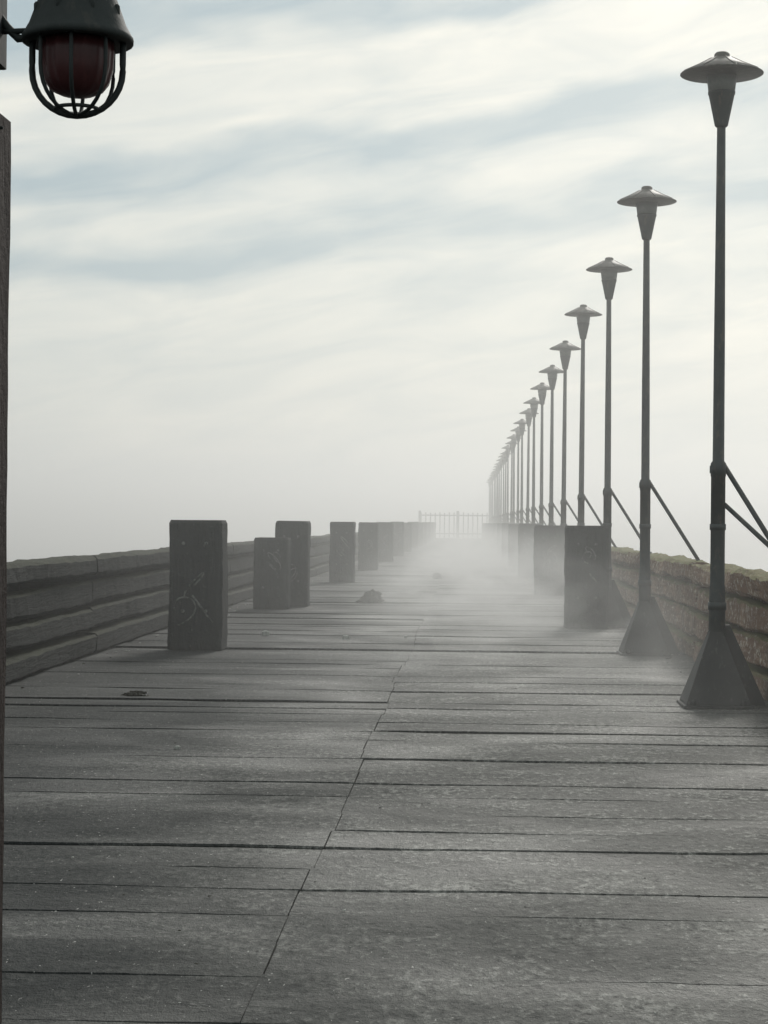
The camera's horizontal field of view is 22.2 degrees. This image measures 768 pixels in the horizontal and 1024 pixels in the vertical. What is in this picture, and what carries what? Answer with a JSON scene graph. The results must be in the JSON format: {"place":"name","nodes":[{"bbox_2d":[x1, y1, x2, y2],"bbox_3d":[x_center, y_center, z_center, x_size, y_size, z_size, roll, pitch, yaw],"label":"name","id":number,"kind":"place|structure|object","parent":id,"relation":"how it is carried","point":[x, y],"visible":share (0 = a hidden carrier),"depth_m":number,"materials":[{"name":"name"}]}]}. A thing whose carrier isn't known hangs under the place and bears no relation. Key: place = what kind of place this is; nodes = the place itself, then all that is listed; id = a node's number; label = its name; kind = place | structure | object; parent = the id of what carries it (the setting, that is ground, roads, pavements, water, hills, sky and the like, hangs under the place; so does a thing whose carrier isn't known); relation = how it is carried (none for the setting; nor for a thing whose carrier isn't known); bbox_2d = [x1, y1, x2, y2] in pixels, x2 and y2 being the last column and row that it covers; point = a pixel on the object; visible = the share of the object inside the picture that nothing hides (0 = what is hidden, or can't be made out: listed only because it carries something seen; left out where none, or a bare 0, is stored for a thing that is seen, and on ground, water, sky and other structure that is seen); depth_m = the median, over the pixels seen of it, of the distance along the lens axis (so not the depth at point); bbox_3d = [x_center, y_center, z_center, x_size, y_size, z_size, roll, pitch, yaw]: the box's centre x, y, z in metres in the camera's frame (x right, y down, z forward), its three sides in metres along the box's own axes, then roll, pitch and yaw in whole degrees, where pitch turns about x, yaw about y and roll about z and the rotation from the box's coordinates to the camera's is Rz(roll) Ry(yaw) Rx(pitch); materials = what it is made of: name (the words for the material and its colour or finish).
{"place":"outdoors","nodes":[
{"label":"outdoors","id":0,"kind":"place"},
{"bbox_2d":[0,0,133,118],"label":"caged lantern","id":1,"kind":"object","parent":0,"point":[78,45],"visible":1,"depth_m":3.98,"materials":[{"name":"metal"}]},
{"bbox_2d":[0,0,767,527],"label":"sky","id":2,"kind":"structure","parent":0,"point":[314,261],"materials":[{"name":"white"}]},
{"bbox_2d":[5,520,767,570],"bbox_3d":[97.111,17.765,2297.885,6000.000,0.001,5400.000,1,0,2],"label":"sea","id":3,"kind":"structure","parent":0,"point":[31,540],"depth_m":621.25,"materials":[{"name":"grey liquid"}]},
{"bbox_2d":[1,538,767,1023],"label":"pier deck","id":4,"kind":"structure","parent":3,"relation":"in","point":[449,756],"depth_m":7.79,"materials":[{"name":"grey wood"}]},
{"bbox_2d":[0,113,10,1023],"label":"wooden gate post","id":5,"kind":"object","parent":4,"relation":"on","point":[5,125],"visible":1,"depth_m":4.49,"materials":[{"name":"wood"}]},
{"bbox_2d":[121,691,148,695],"bbox_3d":[-1.679,1.228,13.273,0.216,0.041,0.147,1,0,2],"label":"seaweed clump","id":6,"kind":"object","parent":4,"relation":"on","point":[135,693],"visible":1,"depth_m":13.24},
{"bbox_2d":[5,532,357,683],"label":"timber pier railing","id":7,"kind":"object","parent":4,"relation":"on","point":[60,610],"visible":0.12,"depth_m":17.36,"materials":[{"name":"grey wood"}]},
{"bbox_2d":[168,520,227,649],"bbox_3d":[-1.735,0.675,18.293,0.510,1.202,0.444,1,0,2],"label":"timber bollard","id":8,"kind":"object","parent":4,"relation":"on","point":[197,598],"visible":1,"depth_m":18.09,"materials":[{"name":"paint"}]},
{"bbox_2d":[253,537,291,608],"bbox_3d":[-1.531,0.835,26.891,0.496,0.973,0.443,1,0,3],"label":"timber bollard","id":9,"kind":"object","parent":4,"relation":"on","point":[272,575],"visible":1,"depth_m":26.69,"materials":[{"name":"paint"}]},
{"bbox_2d":[276,521,310,606],"bbox_3d":[-1.289,0.726,27.683,0.471,1.203,0.445,1,0,3],"label":"timber bollard","id":10,"kind":"object","parent":4,"relation":"on","point":[298,533],"visible":0.5,"depth_m":27.47,"materials":[{"name":"paint"}]},
{"bbox_2d":[329,522,355,582],"bbox_3d":[-0.823,0.791,38.773,0.505,1.196,0.444,1,0,2],"label":"timber bollard","id":11,"kind":"object","parent":4,"relation":"on","point":[342,556],"visible":1,"depth_m":38.57,"materials":[{"name":"paint"}]},
{"bbox_2d":[358,522,378,569],"bbox_3d":[-0.391,0.850,48.924,0.498,1.188,0.446,1,0,3],"label":"timber bollard","id":12,"kind":"object","parent":4,"relation":"on","point":[368,538],"visible":1,"depth_m":48.72,"materials":[{"name":"paint"}]},
{"bbox_2d":[355,588,383,602],"bbox_3d":[-0.229,1.228,28.919,0.367,0.226,0.323,0,0,30],"label":"seaweed clump","id":13,"kind":"object","parent":4,"relation":"on","point":[372,595],"visible":1,"depth_m":28.86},
{"bbox_2d":[378,522,393,561],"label":"timber bollard","id":14,"kind":"object","parent":4,"relation":"on","point":[386,542],"visible":0.89,"depth_m":58.87,"materials":[{"name":"paint"}]},
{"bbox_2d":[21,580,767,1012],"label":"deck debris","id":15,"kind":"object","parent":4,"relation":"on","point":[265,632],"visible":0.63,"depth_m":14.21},
{"bbox_2d":[393,522,403,555],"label":"timber bollard","id":16,"kind":"object","parent":4,"relation":"on","point":[398,544],"visible":0.75,"depth_m":69.02,"materials":[{"name":"paint"}]},
{"bbox_2d":[404,523,411,551],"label":"timber bollard","id":17,"kind":"object","parent":4,"relation":"on","point":[407,537],"visible":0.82,"depth_m":79.17,"materials":[{"name":"paint"}]},
{"bbox_2d":[408,522,418,547],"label":"timber bollard","id":18,"kind":"object","parent":4,"relation":"on","point":[415,534],"visible":0.52,"depth_m":89.31,"materials":[{"name":"paint"}]},
{"bbox_2d":[418,523,422,545],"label":"timber bollard","id":19,"kind":"object","parent":4,"relation":"on","point":[420,533],"visible":0.61,"depth_m":99.47,"materials":[{"name":"paint"}]},
{"bbox_2d":[419,522,426,543],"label":"timber bollard","id":20,"kind":"object","parent":4,"relation":"on","point":[424,532],"visible":0.52,"depth_m":109.62,"materials":[{"name":"paint"}]},
{"bbox_2d":[427,522,430,541],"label":"timber bollard","id":21,"kind":"object","parent":4,"relation":"on","point":[428,531],"visible":0.38,"depth_m":119.77,"materials":[{"name":"paint"}]},
{"bbox_2d":[431,522,433,539],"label":"timber bollard","id":22,"kind":"object","parent":4,"relation":"on","point":[432,528],"visible":0.36,"depth_m":129.92,"materials":[{"name":"paint"}]},
{"bbox_2d":[433,522,435,538],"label":"timber bollard","id":23,"kind":"object","parent":4,"relation":"on","point":[434,535],"visible":0.25,"depth_m":140.07,"materials":[{"name":"paint"}]},
{"bbox_2d":[432,572,442,578],"bbox_3d":[1.142,1.347,41.479,0.241,0.142,0.181,1,0,2],"label":"seaweed clump","id":24,"kind":"object","parent":4,"relation":"on","point":[436,575],"visible":1,"depth_m":41.44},
{"bbox_2d":[418,511,493,537],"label":"picket fence","id":25,"kind":"object","parent":4,"relation":"on","point":[457,515],"visible":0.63,"depth_m":149.83,"materials":[{"name":"grey wood"}]},
{"bbox_2d":[486,523,487,542],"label":"timber bollard","id":26,"kind":"object","parent":4,"relation":"on","point":[486,532],"visible":0.09,"depth_m":115.05,"materials":[{"name":"paint"}]},
{"bbox_2d":[486,481,489,522],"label":"street lamp","id":27,"kind":"object","parent":4,"relation":"on","point":[489,498],"visible":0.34,"depth_m":144.91,"materials":[{"name":"metal"}]},
{"bbox_2d":[487,480,490,522],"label":"street lamp","id":28,"kind":"object","parent":4,"relation":"on","point":[490,495],"visible":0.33,"depth_m":139.84,"materials":[{"name":"metal"}]},
{"bbox_2d":[487,478,491,522],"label":"street lamp","id":29,"kind":"object","parent":4,"relation":"on","point":[490,500],"visible":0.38,"depth_m":134.75,"materials":[{"name":"metal"}]},
{"bbox_2d":[489,477,491,522],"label":"street lamp","id":30,"kind":"object","parent":4,"relation":"on","point":[491,504],"visible":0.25,"depth_m":129.68,"materials":[{"name":"metal"}]},
{"bbox_2d":[488,523,492,544],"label":"timber bollard","id":31,"kind":"object","parent":4,"relation":"on","point":[489,533],"visible":0.2,"depth_m":104.75,"materials":[{"name":"paint"}]},
{"bbox_2d":[489,474,493,522],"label":"street lamp","id":32,"kind":"object","parent":4,"relation":"on","point":[491,475],"visible":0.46,"depth_m":124.60,"materials":[{"name":"metal"}]},
{"bbox_2d":[490,524,492,547],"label":"timber bollard","id":33,"kind":"object","parent":4,"relation":"on","point":[491,535],"visible":0.22,"depth_m":94.46,"materials":[{"name":"paint"}]},
{"bbox_2d":[490,472,494,522],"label":"street lamp","id":34,"kind":"object","parent":4,"relation":"on","point":[494,495],"visible":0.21,"depth_m":119.53,"materials":[{"name":"metal"}]},
{"bbox_2d":[492,470,495,522],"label":"street lamp","id":35,"kind":"object","parent":4,"relation":"on","point":[494,472],"visible":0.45,"depth_m":114.45,"materials":[{"name":"metal"}]},
{"bbox_2d":[492,468,496,522],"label":"street lamp","id":36,"kind":"object","parent":4,"relation":"on","point":[496,493],"visible":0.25,"depth_m":109.37,"materials":[{"name":"metal"}]},
{"bbox_2d":[493,523,496,550],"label":"timber bollard","id":37,"kind":"object","parent":4,"relation":"on","point":[494,536],"visible":0.32,"depth_m":84.17,"materials":[{"name":"paint"}]},
{"bbox_2d":[494,462,500,522],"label":"street lamp","id":38,"kind":"object","parent":4,"relation":"on","point":[498,465],"visible":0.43,"depth_m":99.22,"materials":[{"name":"metal"}]},
{"bbox_2d":[494,465,502,522],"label":"street lamp","id":39,"kind":"object","parent":4,"relation":"on","point":[496,466],"visible":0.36,"depth_m":104.30,"materials":[{"name":"metal"}]},
{"bbox_2d":[497,523,501,554],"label":"timber bollard","id":40,"kind":"object","parent":4,"relation":"on","point":[499,539],"visible":0.42,"depth_m":73.88,"materials":[{"name":"paint"}]},
{"bbox_2d":[496,458,502,522],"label":"street lamp","id":41,"kind":"object","parent":4,"relation":"on","point":[500,462],"visible":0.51,"depth_m":94.15,"materials":[{"name":"metal"}]},
{"bbox_2d":[499,454,509,522],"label":"street lamp","id":42,"kind":"object","parent":4,"relation":"on","point":[503,460],"visible":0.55,"depth_m":89.07,"materials":[{"name":"metal"}]},
{"bbox_2d":[501,445,509,522],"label":"street lamp","id":43,"kind":"object","parent":4,"relation":"on","point":[507,447],"visible":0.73,"depth_m":78.92,"materials":[{"name":"metal"}]},
{"bbox_2d":[500,451,510,522],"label":"street lamp","id":44,"kind":"object","parent":4,"relation":"on","point":[505,456],"visible":0.43,"depth_m":83.99,"materials":[{"name":"metal"}]},
{"bbox_2d":[501,523,516,559],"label":"timber bollard","id":45,"kind":"object","parent":4,"relation":"on","point":[504,534],"visible":0.53,"depth_m":63.59,"materials":[{"name":"paint"}]},
{"bbox_2d":[505,441,516,522],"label":"street lamp","id":46,"kind":"object","parent":4,"relation":"on","point":[511,447],"visible":0.43,"depth_m":73.85,"materials":[{"name":"metal"}]},
{"bbox_2d":[508,524,518,566],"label":"timber bollard","id":47,"kind":"object","parent":4,"relation":"on","point":[513,532],"visible":0.48,"depth_m":53.29,"materials":[{"name":"paint"}]},
{"bbox_2d":[507,434,520,522],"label":"street lamp","id":48,"kind":"object","parent":4,"relation":"on","point":[513,438],"visible":0.6,"depth_m":68.77,"materials":[{"name":"metal"}]},
{"bbox_2d":[511,426,525,523],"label":"street lamp","id":49,"kind":"object","parent":4,"relation":"on","point":[517,432],"visible":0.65,"depth_m":63.70,"materials":[{"name":"metal"}]},
{"bbox_2d":[513,419,530,522],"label":"street lamp","id":50,"kind":"object","parent":4,"relation":"on","point":[521,422],"visible":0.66,"depth_m":58.62,"materials":[{"name":"metal"}]},
{"bbox_2d":[519,408,538,522],"bbox_3d":[4.064,-0.667,53.569,0.802,4.343,0.548,1,0,3],"label":"street lamp","id":51,"kind":"object","parent":4,"relation":"on","point":[528,414],"visible":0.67,"depth_m":53.54,"materials":[{"name":"metal"}]},
{"bbox_2d":[518,523,540,577],"bbox_3d":[3.210,0.850,43.208,0.507,1.199,0.449,1,0,3],"label":"timber bollard","id":52,"kind":"object","parent":4,"relation":"on","point":[526,549],"visible":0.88,"depth_m":43.00,"materials":[{"name":"paint"}]},
{"bbox_2d":[523,397,545,524],"bbox_3d":[3.830,-0.683,48.501,0.802,4.317,0.548,0,0,0],"label":"street lamp","id":53,"kind":"object","parent":4,"relation":"on","point":[533,402],"visible":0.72,"depth_m":48.47,"materials":[{"name":"metal"}]},
{"bbox_2d":[531,382,555,524],"bbox_3d":[3.620,-0.712,43.425,0.802,4.321,0.548,0,0,0],"label":"street lamp","id":54,"kind":"object","parent":4,"relation":"on","point":[542,388],"visible":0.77,"depth_m":43.39,"materials":[{"name":"metal"}]},
{"bbox_2d":[533,525,564,594],"bbox_3d":[2.771,0.807,32.918,0.507,1.173,0.449,1,0,2],"label":"timber bollard","id":55,"kind":"object","parent":4,"relation":"on","point":[548,572],"visible":1,"depth_m":32.71,"materials":[{"name":"paint"}]},
{"bbox_2d":[539,365,562,524],"bbox_3d":[3.405,-0.732,38.344,0.802,4.305,0.548,1,0,3],"label":"street lamp","id":56,"kind":"object","parent":4,"relation":"on","point":[552,371],"visible":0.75,"depth_m":38.32,"materials":[{"name":"metal"}]},
{"bbox_2d":[550,340,580,591],"bbox_3d":[3.185,-0.761,33.268,0.802,4.309,0.548,1,0,3],"label":"street lamp","id":57,"kind":"object","parent":4,"relation":"on","point":[565,348],"visible":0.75,"depth_m":33.24,"materials":[{"name":"metal"}]},
{"bbox_2d":[564,525,609,628],"bbox_3d":[2.339,0.747,22.623,0.505,1.180,0.440,1,0,2],"label":"timber bollard","id":58,"kind":"object","parent":4,"relation":"on","point":[586,573],"visible":1,"depth_m":22.42,"materials":[{"name":"paint"}]},
{"bbox_2d":[563,304,617,606],"bbox_3d":[2.973,-0.812,28.190,0.802,4.354,0.548,1,0,4],"label":"street lamp","id":59,"kind":"object","parent":4,"relation":"on","point":[583,313],"visible":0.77,"depth_m":28.17,"materials":[{"name":"metal"}]},
{"bbox_2d":[586,257,651,626],"bbox_3d":[2.770,-0.836,23.119,0.802,4.346,0.548,0,0,2],"label":"street lamp","id":60,"kind":"object","parent":4,"relation":"on","point":[608,268],"visible":0.86,"depth_m":23.09,"materials":[{"name":"metal"}]},
{"bbox_2d":[616,186,700,655],"bbox_3d":[2.538,-0.848,18.045,0.802,4.315,0.548,0,0,2],"label":"street lamp","id":61,"kind":"object","parent":4,"relation":"on","point":[648,633],"visible":0.98,"depth_m":18.01,"materials":[{"name":"metal"}]},
{"bbox_2d":[611,546,767,703],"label":"timber pier railing","id":62,"kind":"object","parent":4,"relation":"on","point":[680,595],"visible":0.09,"depth_m":17.14,"materials":[{"name":"wood"}]},
{"bbox_2d":[677,51,767,708],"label":"street lamp","id":63,"kind":"object","parent":4,"relation":"on","point":[720,676],"visible":1,"depth_m":12.93,"materials":[{"name":"metal"}]}
]}

